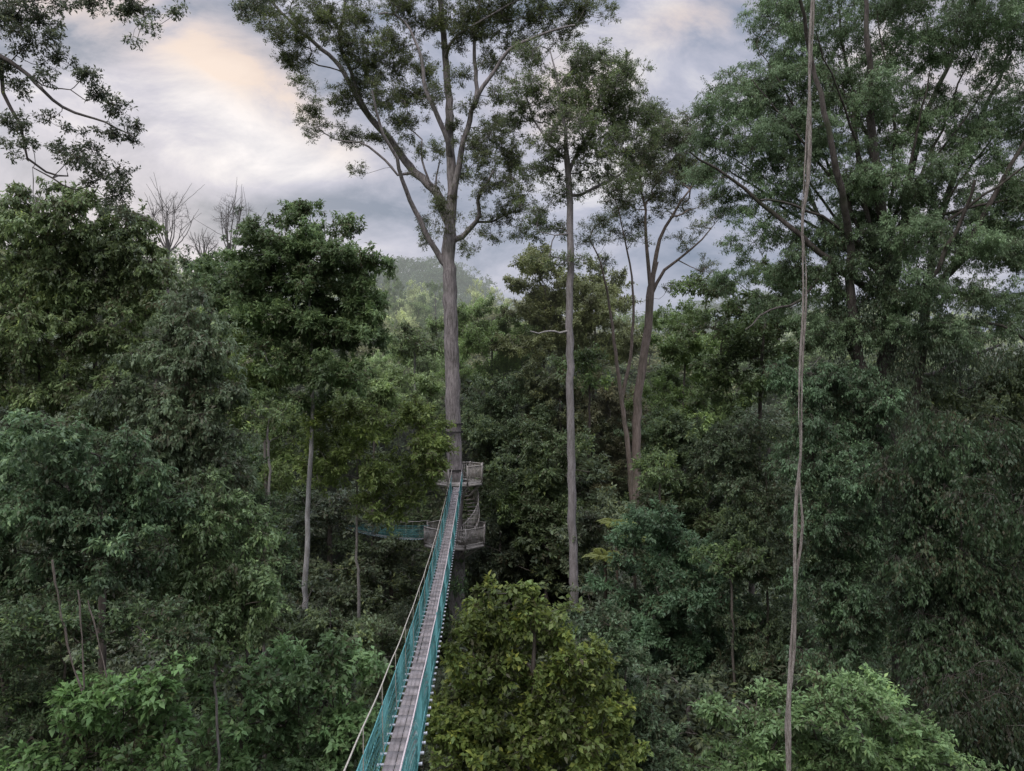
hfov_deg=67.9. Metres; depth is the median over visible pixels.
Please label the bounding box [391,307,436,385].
forest tree
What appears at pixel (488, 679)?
forest tree
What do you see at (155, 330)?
forest tree
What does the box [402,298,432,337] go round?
forest tree
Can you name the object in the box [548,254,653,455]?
forest tree
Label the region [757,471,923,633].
forest tree
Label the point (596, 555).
tree fern
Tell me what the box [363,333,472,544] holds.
forest tree
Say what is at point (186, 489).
forest tree
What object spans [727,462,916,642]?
forest tree
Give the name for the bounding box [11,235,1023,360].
misty woods
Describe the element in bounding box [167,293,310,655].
bright tree
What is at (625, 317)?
forest tree
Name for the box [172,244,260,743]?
broadleaf tree
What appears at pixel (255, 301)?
broadleaf tree
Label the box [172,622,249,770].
thin tree
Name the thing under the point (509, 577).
forest tree
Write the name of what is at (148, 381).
forest tree
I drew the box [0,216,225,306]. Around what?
hillside woods
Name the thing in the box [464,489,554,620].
forest tree
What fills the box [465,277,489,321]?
forest tree
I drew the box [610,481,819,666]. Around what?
forest tree
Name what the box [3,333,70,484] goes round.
forest tree
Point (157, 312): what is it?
forest tree
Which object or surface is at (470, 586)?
forest tree
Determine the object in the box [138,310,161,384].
forest tree
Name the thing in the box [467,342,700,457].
forest tree
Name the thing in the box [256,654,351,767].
forest tree
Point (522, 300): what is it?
forest tree
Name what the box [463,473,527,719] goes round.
thin tree
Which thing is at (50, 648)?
forest tree
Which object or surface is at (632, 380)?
forest tree
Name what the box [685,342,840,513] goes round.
forest tree
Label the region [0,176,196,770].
climber draped tree
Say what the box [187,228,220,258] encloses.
bare tree
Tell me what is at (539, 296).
forest tree
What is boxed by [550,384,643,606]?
forest tree
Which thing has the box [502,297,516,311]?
forest tree
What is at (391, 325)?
forest tree
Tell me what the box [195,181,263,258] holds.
bare tree
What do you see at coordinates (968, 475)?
forest tree
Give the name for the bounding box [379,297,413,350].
forest tree
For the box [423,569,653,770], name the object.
yellow leaved tree
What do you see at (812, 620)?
forest tree
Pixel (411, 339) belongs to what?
thin tree
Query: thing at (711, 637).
forest tree
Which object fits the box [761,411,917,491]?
forest tree
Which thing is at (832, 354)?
forest tree
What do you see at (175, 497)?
forest tree
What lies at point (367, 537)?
forest tree
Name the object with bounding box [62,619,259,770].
forest tree
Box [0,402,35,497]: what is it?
forest tree
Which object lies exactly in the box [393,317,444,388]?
forest tree
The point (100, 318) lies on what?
forest tree
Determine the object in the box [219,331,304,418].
forest tree
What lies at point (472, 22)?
emergent tree
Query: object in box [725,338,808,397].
forest tree
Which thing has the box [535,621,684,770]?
forest tree
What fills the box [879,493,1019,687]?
forest tree
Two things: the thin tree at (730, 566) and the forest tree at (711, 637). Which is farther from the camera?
the forest tree at (711, 637)
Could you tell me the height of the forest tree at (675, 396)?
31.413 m
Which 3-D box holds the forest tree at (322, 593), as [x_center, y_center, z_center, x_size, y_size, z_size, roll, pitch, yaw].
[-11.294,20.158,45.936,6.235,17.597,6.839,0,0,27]
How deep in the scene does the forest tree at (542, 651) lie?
47.53 m
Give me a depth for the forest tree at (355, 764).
28.60 m
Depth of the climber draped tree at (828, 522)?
24.79 m
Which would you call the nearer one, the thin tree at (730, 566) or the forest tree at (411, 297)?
the thin tree at (730, 566)
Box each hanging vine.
[51,559,82,693]
[77,590,84,689]
[87,600,110,689]
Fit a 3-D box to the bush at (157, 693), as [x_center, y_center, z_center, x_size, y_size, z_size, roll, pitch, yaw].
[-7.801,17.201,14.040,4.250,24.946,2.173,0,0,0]
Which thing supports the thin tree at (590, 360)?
on the ground
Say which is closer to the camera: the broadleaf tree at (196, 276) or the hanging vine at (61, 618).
the hanging vine at (61, 618)
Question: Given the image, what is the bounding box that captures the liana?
[784,0,814,770]
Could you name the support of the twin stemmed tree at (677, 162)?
on the ground
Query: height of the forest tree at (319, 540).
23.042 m
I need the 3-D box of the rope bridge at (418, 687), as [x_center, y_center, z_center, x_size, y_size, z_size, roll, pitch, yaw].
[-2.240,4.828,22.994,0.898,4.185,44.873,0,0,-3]
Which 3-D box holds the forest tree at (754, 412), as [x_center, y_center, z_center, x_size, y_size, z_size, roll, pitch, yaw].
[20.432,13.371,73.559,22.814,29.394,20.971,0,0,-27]
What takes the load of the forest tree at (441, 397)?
on the ground
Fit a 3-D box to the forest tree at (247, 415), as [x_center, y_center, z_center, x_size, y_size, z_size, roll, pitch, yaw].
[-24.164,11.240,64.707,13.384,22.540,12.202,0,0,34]
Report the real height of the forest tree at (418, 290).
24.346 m
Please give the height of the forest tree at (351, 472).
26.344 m
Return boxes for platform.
[424,519,485,558]
[435,461,482,497]
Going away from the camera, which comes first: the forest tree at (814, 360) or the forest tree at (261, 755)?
the forest tree at (261, 755)
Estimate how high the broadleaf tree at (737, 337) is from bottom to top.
35.883 m
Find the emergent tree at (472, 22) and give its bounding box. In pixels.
[230,0,621,670]
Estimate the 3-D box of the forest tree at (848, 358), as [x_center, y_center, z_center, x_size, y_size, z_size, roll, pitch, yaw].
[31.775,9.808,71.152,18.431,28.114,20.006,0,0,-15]
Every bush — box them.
[0,643,205,770]
[180,628,394,770]
[673,662,1014,770]
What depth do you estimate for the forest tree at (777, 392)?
76.67 m
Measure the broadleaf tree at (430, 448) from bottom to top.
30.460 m
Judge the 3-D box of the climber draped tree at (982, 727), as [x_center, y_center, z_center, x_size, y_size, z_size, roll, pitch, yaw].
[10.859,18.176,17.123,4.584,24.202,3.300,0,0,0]
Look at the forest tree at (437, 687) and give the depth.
37.96 m
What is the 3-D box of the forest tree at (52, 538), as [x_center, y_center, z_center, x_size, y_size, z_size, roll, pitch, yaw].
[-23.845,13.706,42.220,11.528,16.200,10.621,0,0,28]
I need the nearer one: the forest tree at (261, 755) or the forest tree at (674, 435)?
the forest tree at (261, 755)
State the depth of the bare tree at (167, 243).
77.88 m
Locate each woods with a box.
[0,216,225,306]
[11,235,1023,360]
[283,255,988,355]
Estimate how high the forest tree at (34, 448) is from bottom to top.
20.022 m
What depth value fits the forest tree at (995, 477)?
61.78 m
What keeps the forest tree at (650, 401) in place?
on the ground
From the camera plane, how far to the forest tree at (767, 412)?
59.66 m
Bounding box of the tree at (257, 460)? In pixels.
[208,433,301,760]
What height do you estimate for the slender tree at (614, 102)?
50.010 m
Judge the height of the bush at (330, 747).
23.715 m
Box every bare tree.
[144,175,204,292]
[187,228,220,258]
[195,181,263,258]
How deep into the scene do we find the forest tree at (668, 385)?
54.92 m
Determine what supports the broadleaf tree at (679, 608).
on the ground
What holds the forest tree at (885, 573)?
on the ground
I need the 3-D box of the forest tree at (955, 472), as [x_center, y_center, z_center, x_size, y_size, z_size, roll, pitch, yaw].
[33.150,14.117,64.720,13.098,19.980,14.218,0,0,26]
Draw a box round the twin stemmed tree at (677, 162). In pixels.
[573,96,726,547]
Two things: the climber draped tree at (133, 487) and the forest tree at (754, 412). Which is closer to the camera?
the climber draped tree at (133, 487)
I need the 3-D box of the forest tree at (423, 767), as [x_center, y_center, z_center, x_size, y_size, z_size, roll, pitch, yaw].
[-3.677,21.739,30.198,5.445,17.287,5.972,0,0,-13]
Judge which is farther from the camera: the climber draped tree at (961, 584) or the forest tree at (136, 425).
the forest tree at (136, 425)
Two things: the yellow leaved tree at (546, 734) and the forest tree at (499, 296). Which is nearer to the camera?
the yellow leaved tree at (546, 734)
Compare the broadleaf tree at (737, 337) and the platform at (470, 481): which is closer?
the broadleaf tree at (737, 337)
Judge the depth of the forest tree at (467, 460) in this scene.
63.38 m
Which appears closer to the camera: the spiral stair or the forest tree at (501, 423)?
the spiral stair
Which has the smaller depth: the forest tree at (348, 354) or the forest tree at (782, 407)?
the forest tree at (782, 407)
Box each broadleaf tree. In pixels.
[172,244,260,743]
[187,198,398,713]
[234,593,414,728]
[287,390,462,619]
[556,599,701,770]
[581,496,781,746]
[663,254,860,708]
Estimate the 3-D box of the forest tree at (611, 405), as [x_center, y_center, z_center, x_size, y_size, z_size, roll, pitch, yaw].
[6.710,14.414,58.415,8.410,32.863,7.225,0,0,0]
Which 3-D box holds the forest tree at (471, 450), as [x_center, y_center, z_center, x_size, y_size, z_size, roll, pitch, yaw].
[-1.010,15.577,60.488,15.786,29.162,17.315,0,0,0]
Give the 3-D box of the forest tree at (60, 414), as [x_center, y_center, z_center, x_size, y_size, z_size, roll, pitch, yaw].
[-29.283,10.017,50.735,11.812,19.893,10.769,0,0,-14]
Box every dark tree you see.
[0,579,221,770]
[677,405,827,712]
[867,300,1023,666]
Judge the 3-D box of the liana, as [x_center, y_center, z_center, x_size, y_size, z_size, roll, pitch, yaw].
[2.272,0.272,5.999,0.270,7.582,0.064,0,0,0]
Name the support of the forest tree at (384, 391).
on the ground
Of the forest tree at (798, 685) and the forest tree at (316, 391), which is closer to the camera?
the forest tree at (798, 685)
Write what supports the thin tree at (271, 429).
on the ground
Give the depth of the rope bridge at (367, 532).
50.16 m
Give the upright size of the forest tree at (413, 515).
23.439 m
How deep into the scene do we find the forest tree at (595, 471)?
48.24 m
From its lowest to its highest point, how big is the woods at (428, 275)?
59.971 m
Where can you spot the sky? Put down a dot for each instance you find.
(216, 111)
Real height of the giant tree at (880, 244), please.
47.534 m
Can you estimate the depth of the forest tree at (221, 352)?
70.26 m
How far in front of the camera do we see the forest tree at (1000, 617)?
63.35 m
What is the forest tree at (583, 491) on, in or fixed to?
on the ground
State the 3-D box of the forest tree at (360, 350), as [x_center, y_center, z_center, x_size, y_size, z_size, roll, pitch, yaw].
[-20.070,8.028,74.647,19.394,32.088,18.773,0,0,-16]
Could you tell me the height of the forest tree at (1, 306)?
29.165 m
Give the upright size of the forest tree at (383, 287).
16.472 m
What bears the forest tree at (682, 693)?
on the ground
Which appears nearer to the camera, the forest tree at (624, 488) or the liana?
the liana
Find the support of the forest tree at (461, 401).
on the ground
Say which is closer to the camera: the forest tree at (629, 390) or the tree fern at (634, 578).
the tree fern at (634, 578)
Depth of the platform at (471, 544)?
45.93 m
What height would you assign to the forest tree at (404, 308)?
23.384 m
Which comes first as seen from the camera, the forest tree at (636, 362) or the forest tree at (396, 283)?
the forest tree at (636, 362)
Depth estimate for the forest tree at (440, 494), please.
60.49 m
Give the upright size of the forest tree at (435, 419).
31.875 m
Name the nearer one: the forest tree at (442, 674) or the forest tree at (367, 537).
the forest tree at (442, 674)
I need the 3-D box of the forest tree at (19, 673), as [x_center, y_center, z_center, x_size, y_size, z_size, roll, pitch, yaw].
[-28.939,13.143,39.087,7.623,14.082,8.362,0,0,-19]
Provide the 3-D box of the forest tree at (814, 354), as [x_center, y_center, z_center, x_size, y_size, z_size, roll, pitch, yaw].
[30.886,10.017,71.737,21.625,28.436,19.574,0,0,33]
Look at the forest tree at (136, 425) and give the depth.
63.13 m
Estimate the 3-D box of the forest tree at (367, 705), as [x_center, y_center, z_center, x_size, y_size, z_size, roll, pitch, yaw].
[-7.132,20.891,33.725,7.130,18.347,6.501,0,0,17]
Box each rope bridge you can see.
[343,471,462,770]
[348,520,429,539]
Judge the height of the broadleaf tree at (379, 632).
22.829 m
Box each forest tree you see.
[0,300,125,359]
[0,386,106,592]
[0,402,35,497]
[0,487,169,742]
[0,524,76,770]
[0,604,38,692]
[2,318,167,554]
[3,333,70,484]
[3,397,160,652]
[9,286,168,387]
[9,332,129,551]
[32,531,235,770]
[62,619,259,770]
[76,354,244,543]
[76,480,178,631]
[77,259,155,333]
[99,389,204,524]
[115,285,182,334]
[115,321,250,428]
[129,479,244,670]
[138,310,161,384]
[141,344,288,414]
[153,569,365,770]
[162,439,301,707]
[165,379,395,577]
[176,397,286,550]
[185,461,369,654]
[214,362,445,593]
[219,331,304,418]
[223,664,418,770]
[229,382,415,541]
[231,475,399,709]
[236,339,318,547]
[242,318,407,527]
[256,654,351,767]
[285,522,487,708]
[296,419,426,680]
[299,571,382,746]
[301,666,392,768]
[304,320,411,386]
[311,453,482,624]
[326,342,388,384]
[332,439,501,640]
[348,409,435,532]
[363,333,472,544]
[376,315,397,355]
[378,302,421,350]
[378,315,417,375]
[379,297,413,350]
[381,282,394,313]
[382,268,408,311]
[382,723,452,770]
[383,384,499,532]
[386,596,442,740]
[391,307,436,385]
[392,299,407,319]
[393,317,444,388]
[397,666,450,747]
[398,351,523,533]
[399,278,433,315]
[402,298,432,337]
[408,281,438,329]
[409,561,465,668]
[414,280,443,339]
[419,292,557,394]
[419,304,564,395]
[419,745,475,770]
[420,404,563,655]
[422,330,444,409]
[422,479,555,664]
[425,632,577,770]
[431,656,504,768]
[434,354,600,445]
[436,356,585,452]
[441,369,557,685]
[442,566,503,689]
[444,448,692,663]
[447,469,614,723]
[462,408,589,605]
[463,394,657,603]
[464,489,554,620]
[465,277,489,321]
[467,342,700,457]
[475,414,609,656]
[486,287,504,318]
[488,241,600,438]
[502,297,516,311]
[508,291,634,367]
[512,352,623,474]
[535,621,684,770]
[539,469,731,598]
[539,600,599,682]
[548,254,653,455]
[548,366,649,507]
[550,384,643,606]
[557,482,641,631]
[561,566,695,721]
[565,311,636,375]
[585,391,741,524]
[588,329,746,448]
[597,357,659,408]
[605,659,797,770]
[609,311,692,386]
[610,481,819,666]
[613,403,743,521]
[620,294,734,526]
[623,640,936,770]
[631,574,840,738]
[646,372,778,524]
[657,574,934,745]
[679,398,815,601]
[684,463,836,661]
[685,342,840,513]
[687,375,788,524]
[693,338,763,371]
[703,396,875,581]
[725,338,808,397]
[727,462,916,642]
[730,313,866,372]
[735,341,843,415]
[751,330,866,367]
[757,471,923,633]
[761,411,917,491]
[765,346,876,469]
[766,347,959,626]
[786,306,915,387]
[805,392,977,586]
[858,442,964,516]
[862,501,970,677]
[871,339,985,417]
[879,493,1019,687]
[905,440,1021,503]
[916,485,1023,685]
[956,457,1009,620]
[961,471,1022,501]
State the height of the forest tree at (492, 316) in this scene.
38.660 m
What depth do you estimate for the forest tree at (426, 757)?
28.62 m
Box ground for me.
[0,293,1023,770]
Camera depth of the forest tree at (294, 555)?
55.64 m
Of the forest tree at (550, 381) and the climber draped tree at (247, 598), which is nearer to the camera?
the climber draped tree at (247, 598)
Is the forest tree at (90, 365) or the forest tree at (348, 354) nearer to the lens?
the forest tree at (90, 365)
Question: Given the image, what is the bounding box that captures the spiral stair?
[457,470,479,543]
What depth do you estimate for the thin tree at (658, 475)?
45.32 m
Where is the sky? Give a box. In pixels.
[0,0,1023,333]
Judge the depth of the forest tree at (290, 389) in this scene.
74.67 m
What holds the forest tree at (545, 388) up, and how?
on the ground
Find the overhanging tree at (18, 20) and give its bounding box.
[0,0,273,225]
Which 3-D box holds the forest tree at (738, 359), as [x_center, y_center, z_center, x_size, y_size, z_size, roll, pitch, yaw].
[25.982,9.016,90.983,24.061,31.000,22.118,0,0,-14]
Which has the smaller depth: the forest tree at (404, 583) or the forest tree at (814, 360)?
the forest tree at (404, 583)
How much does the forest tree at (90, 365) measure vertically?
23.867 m
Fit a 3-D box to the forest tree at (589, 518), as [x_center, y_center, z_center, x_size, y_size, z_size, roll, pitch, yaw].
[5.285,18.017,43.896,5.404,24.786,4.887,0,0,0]
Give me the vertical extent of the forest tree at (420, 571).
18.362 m
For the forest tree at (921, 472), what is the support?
on the ground
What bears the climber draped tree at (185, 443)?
on the ground
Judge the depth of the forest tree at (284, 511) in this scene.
54.20 m
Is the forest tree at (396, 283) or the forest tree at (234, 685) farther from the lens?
the forest tree at (396, 283)
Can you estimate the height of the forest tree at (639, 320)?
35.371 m
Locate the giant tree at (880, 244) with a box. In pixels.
[674,0,1023,770]
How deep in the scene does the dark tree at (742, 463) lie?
30.46 m
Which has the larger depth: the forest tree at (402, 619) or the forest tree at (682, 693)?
the forest tree at (402, 619)
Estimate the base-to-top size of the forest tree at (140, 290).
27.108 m
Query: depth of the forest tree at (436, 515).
56.57 m
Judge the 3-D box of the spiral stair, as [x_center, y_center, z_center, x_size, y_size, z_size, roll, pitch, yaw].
[-2.790,7.321,47.033,1.616,4.535,2.896,0,0,0]
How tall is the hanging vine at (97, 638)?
1.780 m
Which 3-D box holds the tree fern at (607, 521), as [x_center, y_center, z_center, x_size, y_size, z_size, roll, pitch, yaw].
[5.173,18.082,37.029,2.015,23.119,1.873,0,0,-9]
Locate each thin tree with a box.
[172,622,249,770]
[237,393,306,658]
[387,320,443,565]
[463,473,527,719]
[547,341,621,599]
[628,443,686,650]
[687,533,768,733]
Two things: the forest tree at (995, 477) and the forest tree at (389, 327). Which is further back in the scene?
the forest tree at (389, 327)
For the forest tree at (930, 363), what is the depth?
88.65 m
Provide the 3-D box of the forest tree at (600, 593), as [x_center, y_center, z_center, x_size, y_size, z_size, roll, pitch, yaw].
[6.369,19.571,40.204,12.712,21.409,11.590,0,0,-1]
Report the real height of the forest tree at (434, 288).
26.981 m
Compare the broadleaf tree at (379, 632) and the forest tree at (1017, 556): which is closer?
the broadleaf tree at (379, 632)
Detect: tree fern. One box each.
[582,548,622,638]
[597,518,635,667]
[620,535,645,640]
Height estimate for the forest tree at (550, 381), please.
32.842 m
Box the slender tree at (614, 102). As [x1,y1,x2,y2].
[496,31,672,703]
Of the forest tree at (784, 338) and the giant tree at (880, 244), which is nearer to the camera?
the giant tree at (880, 244)
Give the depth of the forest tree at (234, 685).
35.62 m
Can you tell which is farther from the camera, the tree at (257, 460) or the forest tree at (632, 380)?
the forest tree at (632, 380)
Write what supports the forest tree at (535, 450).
on the ground
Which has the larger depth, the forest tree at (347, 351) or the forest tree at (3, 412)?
the forest tree at (347, 351)
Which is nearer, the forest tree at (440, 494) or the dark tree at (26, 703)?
the dark tree at (26, 703)
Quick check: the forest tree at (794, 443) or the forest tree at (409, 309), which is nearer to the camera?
the forest tree at (794, 443)
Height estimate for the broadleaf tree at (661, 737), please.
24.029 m
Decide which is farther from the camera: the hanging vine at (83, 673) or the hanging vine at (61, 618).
the hanging vine at (61, 618)
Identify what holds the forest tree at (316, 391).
on the ground
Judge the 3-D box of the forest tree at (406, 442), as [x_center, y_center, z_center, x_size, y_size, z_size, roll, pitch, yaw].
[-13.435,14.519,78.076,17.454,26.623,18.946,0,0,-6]
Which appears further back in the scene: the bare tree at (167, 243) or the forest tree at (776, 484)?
the bare tree at (167, 243)
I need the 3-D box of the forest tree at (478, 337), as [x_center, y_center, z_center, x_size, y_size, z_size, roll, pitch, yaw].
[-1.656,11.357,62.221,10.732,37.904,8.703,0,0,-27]
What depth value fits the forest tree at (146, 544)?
40.71 m
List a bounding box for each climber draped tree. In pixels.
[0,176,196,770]
[0,408,211,764]
[71,285,262,767]
[139,463,292,750]
[750,354,915,717]
[851,405,1023,714]
[895,656,1023,770]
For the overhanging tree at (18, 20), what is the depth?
10.94 m
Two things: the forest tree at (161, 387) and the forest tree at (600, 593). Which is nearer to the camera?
the forest tree at (600, 593)
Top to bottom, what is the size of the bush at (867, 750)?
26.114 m
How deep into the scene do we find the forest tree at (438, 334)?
104.77 m
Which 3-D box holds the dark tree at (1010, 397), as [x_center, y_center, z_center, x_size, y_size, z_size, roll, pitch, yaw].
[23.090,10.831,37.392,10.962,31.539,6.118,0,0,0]

